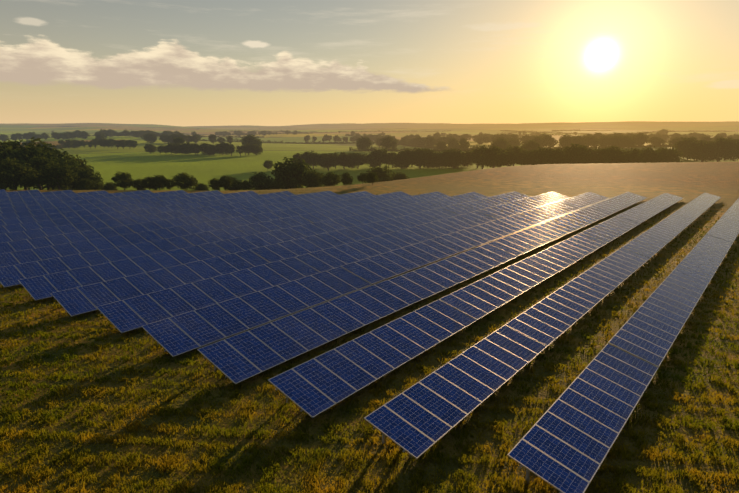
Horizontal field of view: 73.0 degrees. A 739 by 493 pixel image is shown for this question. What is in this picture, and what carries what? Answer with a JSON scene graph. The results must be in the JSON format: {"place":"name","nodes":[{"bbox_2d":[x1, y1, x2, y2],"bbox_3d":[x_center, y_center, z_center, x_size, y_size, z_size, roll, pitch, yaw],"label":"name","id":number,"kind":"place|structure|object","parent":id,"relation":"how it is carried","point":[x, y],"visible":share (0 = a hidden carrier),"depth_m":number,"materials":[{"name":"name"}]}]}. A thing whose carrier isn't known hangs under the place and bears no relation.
{"place":"outdoors","nodes":[
{"label":"outdoors","id":0,"kind":"place"},
{"bbox_2d":[0,121,738,492],"bbox_3d":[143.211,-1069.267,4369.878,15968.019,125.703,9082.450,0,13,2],"label":"terrain","id":1,"kind":"structure","parent":0,"point":[688,179],"depth_m":26.45,"materials":[{"name":"green plant"}]},
{"bbox_2d":[0,141,26,189],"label":"tree","id":2,"kind":"object","parent":1,"relation":"on","point":[9,152],"visible":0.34,"depth_m":109.76,"materials":[{"name":"green plant"}]},
{"bbox_2d":[0,157,38,189],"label":"tree","id":3,"kind":"object","parent":1,"relation":"on","point":[18,176],"visible":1,"depth_m":98.28,"materials":[{"name":"green plant"}]},
{"bbox_2d":[0,190,39,195],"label":"solar row","id":4,"kind":"object","parent":1,"relation":"on","point":[18,192],"visible":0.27,"depth_m":79.79,"materials":[{"name":"glass"}]},
{"bbox_2d":[1,137,52,189],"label":"tree","id":5,"kind":"object","parent":1,"relation":"on","point":[20,144],"visible":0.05,"depth_m":116.43,"materials":[{"name":"green plant"}]},
{"bbox_2d":[13,154,56,189],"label":"tree","id":6,"kind":"object","parent":1,"relation":"on","point":[37,163],"visible":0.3,"depth_m":104.79,"materials":[{"name":"green plant"}]},
{"bbox_2d":[0,190,73,199],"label":"solar row","id":7,"kind":"object","parent":1,"relation":"on","point":[35,194],"visible":0.45,"depth_m":77.48,"materials":[{"name":"glass"}]},
{"bbox_2d":[13,143,80,189],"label":"tree","id":8,"kind":"object","parent":1,"relation":"on","point":[40,151],"visible":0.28,"depth_m":111.89,"materials":[{"name":"green plant"}]},
{"bbox_2d":[0,190,108,203],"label":"solar row","id":9,"kind":"object","parent":1,"relation":"on","point":[3,201],"visible":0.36,"depth_m":74.95,"materials":[{"name":"glass"}]},
{"bbox_2d":[37,162,79,189],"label":"tree","id":10,"kind":"object","parent":1,"relation":"on","point":[58,174],"visible":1,"depth_m":100.26,"materials":[{"name":"green plant"}]},
{"bbox_2d":[0,190,152,209],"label":"solar row","id":11,"kind":"object","parent":1,"relation":"on","point":[38,202],"visible":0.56,"depth_m":72.80,"materials":[{"name":"glass"}]},
{"bbox_2d":[60,152,94,189],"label":"tree","id":12,"kind":"object","parent":1,"relation":"on","point":[83,165],"visible":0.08,"depth_m":122.15,"materials":[{"name":"green plant"}]},
{"bbox_2d":[64,167,104,189],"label":"tree","id":13,"kind":"object","parent":1,"relation":"on","point":[82,173],"visible":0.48,"depth_m":108.23,"materials":[{"name":"green plant"}]},
{"bbox_2d":[74,178,94,189],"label":"tree","id":14,"kind":"object","parent":1,"relation":"on","point":[86,184],"visible":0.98,"depth_m":103.23,"materials":[{"name":"green plant"}]},
{"bbox_2d":[0,190,186,212],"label":"solar row","id":15,"kind":"object","parent":1,"relation":"on","point":[66,204],"visible":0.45,"depth_m":70.03,"materials":[{"name":"glass"}]},
{"bbox_2d":[90,180,102,189],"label":"tree","id":16,"kind":"object","parent":1,"relation":"on","point":[98,185],"visible":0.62,"depth_m":106.59,"materials":[{"name":"green plant"}]},
{"bbox_2d":[101,182,117,189],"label":"tree","id":17,"kind":"object","parent":1,"relation":"on","point":[109,185],"visible":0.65,"depth_m":114.80,"materials":[{"name":"green plant"}]},
{"bbox_2d":[0,190,222,218],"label":"solar row","id":18,"kind":"object","parent":1,"relation":"on","point":[8,215],"visible":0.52,"depth_m":67.13,"materials":[{"name":"glass"}]},
{"bbox_2d":[111,171,135,189],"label":"tree","id":19,"kind":"object","parent":1,"relation":"on","point":[126,179],"visible":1,"depth_m":102.87,"materials":[{"name":"green plant"}]},
{"bbox_2d":[0,191,258,225],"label":"solar row","id":20,"kind":"object","parent":1,"relation":"on","point":[26,219],"visible":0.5,"depth_m":64.05,"materials":[{"name":"glass"}]},
{"bbox_2d":[132,178,148,189],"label":"tree","id":21,"kind":"object","parent":1,"relation":"on","point":[138,185],"visible":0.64,"depth_m":105.47,"materials":[{"name":"green plant"}]},
{"bbox_2d":[0,191,294,233],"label":"solar row","id":22,"kind":"object","parent":1,"relation":"on","point":[57,222],"visible":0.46,"depth_m":60.60,"materials":[{"name":"glass"}]},
{"bbox_2d":[141,177,155,189],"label":"tree","id":23,"kind":"object","parent":1,"relation":"on","point":[146,181],"visible":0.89,"depth_m":100.46,"materials":[{"name":"green plant"}]},
{"bbox_2d":[141,133,156,142],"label":"tree","id":24,"kind":"object","parent":1,"relation":"on","point":[148,137],"visible":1,"depth_m":664.19,"materials":[{"name":"green plant"}]},
{"bbox_2d":[143,144,155,153],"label":"tree","id":25,"kind":"object","parent":1,"relation":"on","point":[151,148],"visible":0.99,"depth_m":404.89,"materials":[{"name":"green plant"}]},
{"bbox_2d":[149,175,168,189],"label":"tree","id":26,"kind":"object","parent":1,"relation":"on","point":[158,180],"visible":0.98,"depth_m":100.48,"materials":[{"name":"green plant"}]},
{"bbox_2d":[0,191,337,242],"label":"solar row","id":27,"kind":"object","parent":1,"relation":"on","point":[37,233],"visible":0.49,"depth_m":57.41,"materials":[{"name":"glass"}]},
{"bbox_2d":[163,178,174,189],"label":"tree","id":28,"kind":"object","parent":1,"relation":"on","point":[169,185],"visible":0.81,"depth_m":101.26,"materials":[{"name":"green plant"}]},
{"bbox_2d":[165,142,176,154],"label":"tree","id":29,"kind":"object","parent":1,"relation":"on","point":[171,147],"visible":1,"depth_m":395.13,"materials":[{"name":"green plant"}]},
{"bbox_2d":[173,137,184,143],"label":"tree","id":30,"kind":"object","parent":1,"relation":"on","point":[179,140],"visible":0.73,"depth_m":447.84,"materials":[{"name":"green plant"}]},
{"bbox_2d":[171,172,197,189],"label":"tree","id":31,"kind":"object","parent":1,"relation":"on","point":[187,180],"visible":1,"depth_m":100.46,"materials":[{"name":"green plant"}]},
{"bbox_2d":[180,142,192,153],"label":"tree","id":32,"kind":"object","parent":1,"relation":"on","point":[186,145],"visible":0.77,"depth_m":396.69,"materials":[{"name":"green plant"}]},
{"bbox_2d":[0,191,373,253],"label":"solar row","id":33,"kind":"object","parent":1,"relation":"on","point":[24,244],"visible":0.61,"depth_m":53.77,"materials":[{"name":"glass"}]},
{"bbox_2d":[194,183,208,189],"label":"tree","id":34,"kind":"object","parent":1,"relation":"on","point":[200,186],"visible":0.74,"depth_m":111.81,"materials":[{"name":"green plant"}]},
{"bbox_2d":[197,143,211,154],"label":"tree","id":35,"kind":"object","parent":1,"relation":"on","point":[203,147],"visible":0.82,"depth_m":387.87,"materials":[{"name":"green plant"}]},
{"bbox_2d":[0,191,411,266],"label":"solar row","id":36,"kind":"object","parent":1,"relation":"on","point":[32,255],"visible":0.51,"depth_m":49.65,"materials":[{"name":"glass"}]},
{"bbox_2d":[206,145,220,154],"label":"tree","id":37,"kind":"object","parent":1,"relation":"on","point":[214,149],"visible":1,"depth_m":385.75,"materials":[{"name":"green plant"}]},
{"bbox_2d":[207,178,221,189],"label":"tree","id":38,"kind":"object","parent":1,"relation":"on","point":[213,183],"visible":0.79,"depth_m":99.90,"materials":[{"name":"green plant"}]},
{"bbox_2d":[215,142,227,154],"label":"tree","id":39,"kind":"object","parent":1,"relation":"on","point":[220,145],"visible":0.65,"depth_m":391.25,"materials":[{"name":"green plant"}]},
{"bbox_2d":[0,191,449,287],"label":"solar row","id":40,"kind":"object","parent":1,"relation":"on","point":[11,275],"visible":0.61,"depth_m":45.46,"materials":[{"name":"glass"}]},
{"bbox_2d":[217,174,233,190],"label":"tree","id":41,"kind":"object","parent":1,"relation":"on","point":[224,183],"visible":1,"depth_m":97.67,"materials":[{"name":"green plant"}]},
{"bbox_2d":[226,144,235,155],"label":"tree","id":42,"kind":"object","parent":1,"relation":"on","point":[230,149],"visible":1,"depth_m":379.29,"materials":[{"name":"green plant"}]},
{"bbox_2d":[224,177,243,190],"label":"tree","id":43,"kind":"object","parent":1,"relation":"on","point":[236,185],"visible":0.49,"depth_m":109.07,"materials":[{"name":"green plant"}]},
{"bbox_2d":[240,180,251,189],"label":"tree","id":44,"kind":"object","parent":1,"relation":"on","point":[246,186],"visible":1,"depth_m":103.62,"materials":[{"name":"green plant"}]},
{"bbox_2d":[240,134,261,146],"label":"tree","id":45,"kind":"object","parent":1,"relation":"on","point":[251,139],"visible":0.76,"depth_m":450.45,"materials":[{"name":"green plant"}]},
{"bbox_2d":[18,192,486,300],"bbox_3d":[-2.201,-2.386,55.589,3.021,1.328,62.314,11,17,39],"label":"solar row","id":46,"kind":"object","parent":1,"relation":"on","point":[41,287],"visible":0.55,"depth_m":42.16,"materials":[{"name":"glass"}]},
{"bbox_2d":[249,144,262,154],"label":"tree","id":47,"kind":"object","parent":1,"relation":"on","point":[256,149],"visible":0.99,"depth_m":387.95,"materials":[{"name":"green plant"}]},
{"bbox_2d":[248,172,276,189],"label":"tree","id":48,"kind":"object","parent":1,"relation":"on","point":[258,181],"visible":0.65,"depth_m":113.82,"materials":[{"name":"green plant"}]},
{"bbox_2d":[264,159,272,168],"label":"tree","id":49,"kind":"object","parent":1,"relation":"on","point":[267,164],"visible":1,"depth_m":265.17,"materials":[{"name":"green plant"}]},
{"bbox_2d":[267,182,283,189],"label":"bush","id":50,"kind":"object","parent":1,"relation":"on","point":[274,185],"visible":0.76,"depth_m":110.23,"materials":[{"name":"green plant"}]},
{"bbox_2d":[51,191,529,316],"bbox_3d":[3.077,-2.156,54.588,3.021,1.340,66.745,11,17,39],"label":"solar row","id":51,"kind":"object","parent":1,"relation":"on","point":[78,301],"visible":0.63,"depth_m":39.36,"materials":[{"name":"glass"}]},
{"bbox_2d":[271,157,315,188],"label":"tree","id":52,"kind":"object","parent":1,"relation":"on","point":[290,174],"visible":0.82,"depth_m":118.63,"materials":[{"name":"green plant"}]},
{"bbox_2d":[299,150,314,167],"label":"tree","id":53,"kind":"object","parent":1,"relation":"on","point":[303,155],"visible":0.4,"depth_m":276.82,"materials":[{"name":"green plant"}]},
{"bbox_2d":[304,151,320,168],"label":"tree","id":54,"kind":"object","parent":1,"relation":"on","point":[316,160],"visible":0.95,"depth_m":272.72,"materials":[{"name":"green plant"}]},
{"bbox_2d":[301,171,324,187],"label":"tree","id":55,"kind":"object","parent":1,"relation":"on","point":[313,178],"visible":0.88,"depth_m":116.44,"materials":[{"name":"green plant"}]},
{"bbox_2d":[319,153,337,170],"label":"tree","id":56,"kind":"object","parent":1,"relation":"on","point":[328,162],"visible":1,"depth_m":262.96,"materials":[{"name":"green plant"}]},
{"bbox_2d":[319,172,340,186],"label":"tree","id":57,"kind":"object","parent":1,"relation":"on","point":[330,179],"visible":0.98,"depth_m":110.68,"materials":[{"name":"green plant"}]},
{"bbox_2d":[96,191,570,332],"bbox_3d":[8.113,-1.854,53.308,3.022,1.341,69.699,11,17,39],"label":"solar row","id":58,"kind":"object","parent":1,"relation":"on","point":[128,314],"visible":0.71,"depth_m":36.38,"materials":[{"name":"glass"}]},
{"bbox_2d":[335,152,352,168],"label":"tree","id":59,"kind":"object","parent":1,"relation":"on","point":[345,159],"visible":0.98,"depth_m":270.86,"materials":[{"name":"green plant"}]},
{"bbox_2d":[339,172,352,184],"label":"tree","id":60,"kind":"object","parent":1,"relation":"on","point":[346,179],"visible":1,"depth_m":116.76,"materials":[{"name":"green plant"}]},
{"bbox_2d":[350,152,369,168],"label":"tree","id":61,"kind":"object","parent":1,"relation":"on","point":[361,159],"visible":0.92,"depth_m":274.87,"materials":[{"name":"green plant"}]},
{"bbox_2d":[357,172,366,183],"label":"tree","id":62,"kind":"object","parent":1,"relation":"on","point":[362,177],"visible":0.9,"depth_m":108.26,"materials":[{"name":"green plant"}]},
{"bbox_2d":[356,136,373,150],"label":"tree","id":63,"kind":"object","parent":1,"relation":"on","point":[366,143],"visible":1,"depth_m":470.39,"materials":[{"name":"green plant"}]},
{"bbox_2d":[365,172,378,184],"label":"tree","id":64,"kind":"object","parent":1,"relation":"on","point":[371,177],"visible":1,"depth_m":97.19,"materials":[{"name":"green plant"}]},
{"bbox_2d":[141,192,608,356],"bbox_3d":[12.859,-1.474,51.691,3.020,1.345,72.653,11,17,39],"label":"solar row","id":65,"kind":"object","parent":1,"relation":"on","point":[176,335],"visible":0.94,"depth_m":33.11,"materials":[{"name":"glass"}]},
{"bbox_2d":[365,151,385,167],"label":"tree","id":66,"kind":"object","parent":1,"relation":"on","point":[370,161],"visible":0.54,"depth_m":281.55,"materials":[{"name":"green plant"}]},
{"bbox_2d":[364,165,394,182],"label":"tree","id":67,"kind":"object","parent":1,"relation":"on","point":[382,175],"visible":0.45,"depth_m":147.04,"materials":[{"name":"green plant"}]},
{"bbox_2d":[368,148,390,167],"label":"tree","id":68,"kind":"object","parent":1,"relation":"on","point":[381,154],"visible":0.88,"depth_m":280.14,"materials":[{"name":"green plant"}]},
{"bbox_2d":[380,136,397,150],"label":"tree","id":69,"kind":"object","parent":1,"relation":"on","point":[388,142],"visible":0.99,"depth_m":477.03,"materials":[{"name":"green plant"}]},
{"bbox_2d":[390,172,409,180],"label":"bush","id":70,"kind":"object","parent":1,"relation":"on","point":[401,176],"visible":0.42,"depth_m":155.09,"materials":[{"name":"green plant"}]},
{"bbox_2d":[390,151,411,168],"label":"tree","id":71,"kind":"object","parent":1,"relation":"on","point":[395,158],"visible":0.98,"depth_m":274.04,"materials":[{"name":"green plant"}]},
{"bbox_2d":[410,148,430,168],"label":"tree","id":72,"kind":"object","parent":1,"relation":"on","point":[419,156],"visible":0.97,"depth_m":275.18,"materials":[{"name":"green plant"}]},
{"bbox_2d":[197,192,646,383],"bbox_3d":[17.761,-1.162,50.367,2.875,1.347,76.281,11,17,39],"label":"solar row","id":73,"kind":"object","parent":1,"relation":"on","point":[240,357],"visible":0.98,"depth_m":29.76,"materials":[{"name":"glass"}]},
{"bbox_2d":[422,137,436,145],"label":"tree","id":74,"kind":"object","parent":1,"relation":"on","point":[430,141],"visible":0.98,"depth_m":615.52,"materials":[{"name":"green plant"}]},
{"bbox_2d":[424,150,439,167],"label":"tree","id":75,"kind":"object","parent":1,"relation":"on","point":[431,152],"visible":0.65,"depth_m":275.30,"materials":[{"name":"green plant"}]},
{"bbox_2d":[431,153,449,168],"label":"tree","id":76,"kind":"object","parent":1,"relation":"on","point":[441,164],"visible":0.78,"depth_m":274.87,"materials":[{"name":"green plant"}]},
{"bbox_2d":[443,148,467,168],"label":"tree","id":77,"kind":"object","parent":1,"relation":"on","point":[456,157],"visible":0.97,"depth_m":272.75,"materials":[{"name":"green plant"}]},
{"bbox_2d":[458,138,468,148],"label":"tree","id":78,"kind":"object","parent":1,"relation":"on","point":[463,143],"visible":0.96,"depth_m":500.36,"materials":[{"name":"green plant"}]},
{"bbox_2d":[460,150,472,166],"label":"tree","id":79,"kind":"object","parent":1,"relation":"on","point":[467,162],"visible":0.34,"depth_m":284.93,"materials":[{"name":"green plant"}]},
{"bbox_2d":[268,193,682,417],"bbox_3d":[22.248,-0.756,48.675,2.584,1.334,78.841,11,17,39],"label":"solar row","id":80,"kind":"object","parent":1,"relation":"on","point":[317,385],"visible":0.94,"depth_m":26.36,"materials":[{"name":"glass"}]},
{"bbox_2d":[470,145,495,168],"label":"tree","id":81,"kind":"object","parent":1,"relation":"on","point":[478,158],"visible":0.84,"depth_m":264.64,"materials":[{"name":"green plant"}]},
{"bbox_2d":[481,145,507,167],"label":"tree","id":82,"kind":"object","parent":1,"relation":"on","point":[501,158],"visible":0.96,"depth_m":261.82,"materials":[{"name":"green plant"}]},
{"bbox_2d":[490,138,509,148],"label":"tree","id":83,"kind":"object","parent":1,"relation":"on","point":[501,143],"visible":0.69,"depth_m":451.63,"materials":[{"name":"green plant"}]},
{"bbox_2d":[504,149,518,166],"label":"tree","id":84,"kind":"object","parent":1,"relation":"on","point":[511,159],"visible":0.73,"depth_m":267.71,"materials":[{"name":"green plant"}]},
{"bbox_2d":[508,139,521,147],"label":"tree","id":85,"kind":"object","parent":1,"relation":"on","point":[516,142],"visible":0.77,"depth_m":558.98,"materials":[{"name":"green plant"}]},
{"bbox_2d":[505,145,526,164],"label":"tree","id":86,"kind":"object","parent":1,"relation":"on","point":[516,148],"visible":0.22,"depth_m":284.91,"materials":[{"name":"green plant"}]},
{"bbox_2d":[514,149,526,164],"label":"tree","id":87,"kind":"object","parent":1,"relation":"on","point":[520,157],"visible":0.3,"depth_m":276.91,"materials":[{"name":"green plant"}]},
{"bbox_2d":[519,150,533,164],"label":"tree","id":88,"kind":"object","parent":1,"relation":"on","point":[526,160],"visible":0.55,"depth_m":269.88,"materials":[{"name":"green plant"}]},
{"bbox_2d":[521,140,539,150],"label":"tree","id":89,"kind":"object","parent":1,"relation":"on","point":[531,145],"visible":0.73,"depth_m":393.69,"materials":[{"name":"green plant"}]},
{"bbox_2d":[529,147,553,164],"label":"tree","id":90,"kind":"object","parent":1,"relation":"on","point":[540,155],"visible":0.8,"depth_m":260.75,"materials":[{"name":"green plant"}]},
{"bbox_2d":[364,193,720,458],"bbox_3d":[27.219,-0.494,47.562,2.264,1.337,82.600,11,17,39],"label":"solar row","id":91,"kind":"object","parent":1,"relation":"on","point":[417,420],"visible":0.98,"depth_m":23.07,"materials":[{"name":"glass"}]},
{"bbox_2d":[545,148,572,163],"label":"tree","id":92,"kind":"object","parent":1,"relation":"on","point":[564,159],"visible":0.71,"depth_m":259.25,"materials":[{"name":"green plant"}]},
{"bbox_2d":[559,136,569,149],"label":"tree","id":93,"kind":"object","parent":1,"relation":"on","point":[565,141],"visible":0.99,"depth_m":517.49,"materials":[{"name":"green plant"}]},
{"bbox_2d":[562,143,593,163],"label":"tree","id":94,"kind":"object","parent":1,"relation":"on","point":[573,151],"visible":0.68,"depth_m":263.73,"materials":[{"name":"green plant"}]},
{"bbox_2d":[577,145,595,163],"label":"tree","id":95,"kind":"object","parent":1,"relation":"on","point":[590,160],"visible":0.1,"depth_m":272.66,"materials":[{"name":"green plant"}]},
{"bbox_2d":[583,136,593,147],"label":"tree","id":96,"kind":"object","parent":1,"relation":"on","point":[588,139],"visible":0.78,"depth_m":548.07,"materials":[{"name":"green plant"}]},
{"bbox_2d":[593,147,608,162],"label":"tree","id":97,"kind":"object","parent":1,"relation":"on","point":[596,158],"visible":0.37,"depth_m":265.93,"materials":[{"name":"green plant"}]},
{"bbox_2d":[597,146,630,162],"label":"tree","id":98,"kind":"object","parent":1,"relation":"on","point":[614,155],"visible":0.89,"depth_m":259.50,"materials":[{"name":"green plant"}]},
{"bbox_2d":[507,198,738,492],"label":"solar row","id":99,"kind":"object","parent":1,"relation":"on","point":[565,443],"visible":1,"depth_m":20.34,"materials":[{"name":"glass"}]},
{"bbox_2d":[624,148,646,162],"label":"tree","id":100,"kind":"object","parent":1,"relation":"on","point":[635,154],"visible":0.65,"depth_m":263.66,"materials":[{"name":"green plant"}]},
{"bbox_2d":[635,134,648,144],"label":"tree","id":101,"kind":"object","parent":1,"relation":"on","point":[641,137],"visible":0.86,"depth_m":547.60,"materials":[{"name":"green plant"}]},
{"bbox_2d":[639,146,661,162],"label":"tree","id":102,"kind":"object","parent":1,"relation":"on","point":[650,157],"visible":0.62,"depth_m":271.80,"materials":[{"name":"green plant"}]},
{"bbox_2d":[654,149,669,162],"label":"tree","id":103,"kind":"object","parent":1,"relation":"on","point":[664,157],"visible":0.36,"depth_m":277.21,"materials":[{"name":"green plant"}]},
{"bbox_2d":[666,148,683,162],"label":"tree","id":104,"kind":"object","parent":1,"relation":"on","point":[676,156],"visible":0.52,"depth_m":285.45,"materials":[{"name":"green plant"}]},
{"bbox_2d":[670,137,702,159],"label":"tree","id":105,"kind":"object","parent":1,"relation":"on","point":[682,144],"visible":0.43,"depth_m":353.47,"materials":[{"name":"green plant"}]},
{"bbox_2d":[687,140,722,161],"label":"tree","id":106,"kind":"object","parent":1,"relation":"on","point":[696,151],"visible":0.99,"depth_m":329.34,"materials":[{"name":"green plant"}]},
{"bbox_2d":[702,138,737,161],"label":"tree","id":107,"kind":"object","parent":1,"relation":"on","point":[727,146],"visible":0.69,"depth_m":328.27,"materials":[{"name":"green plant"}]},
{"bbox_2d":[723,139,738,160],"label":"tree","id":108,"kind":"object","parent":1,"relation":"on","point":[733,156],"visible":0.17,"depth_m":341.08,"materials":[{"name":"green plant"}]},
{"bbox_2d":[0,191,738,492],"bbox_3d":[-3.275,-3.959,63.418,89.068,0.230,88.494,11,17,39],"label":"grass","id":109,"kind":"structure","parent":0,"point":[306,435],"depth_m":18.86,"materials":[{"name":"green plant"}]},
{"bbox_2d":[0,0,738,126],"label":"sky","id":110,"kind":"structure","parent":0,"point":[183,63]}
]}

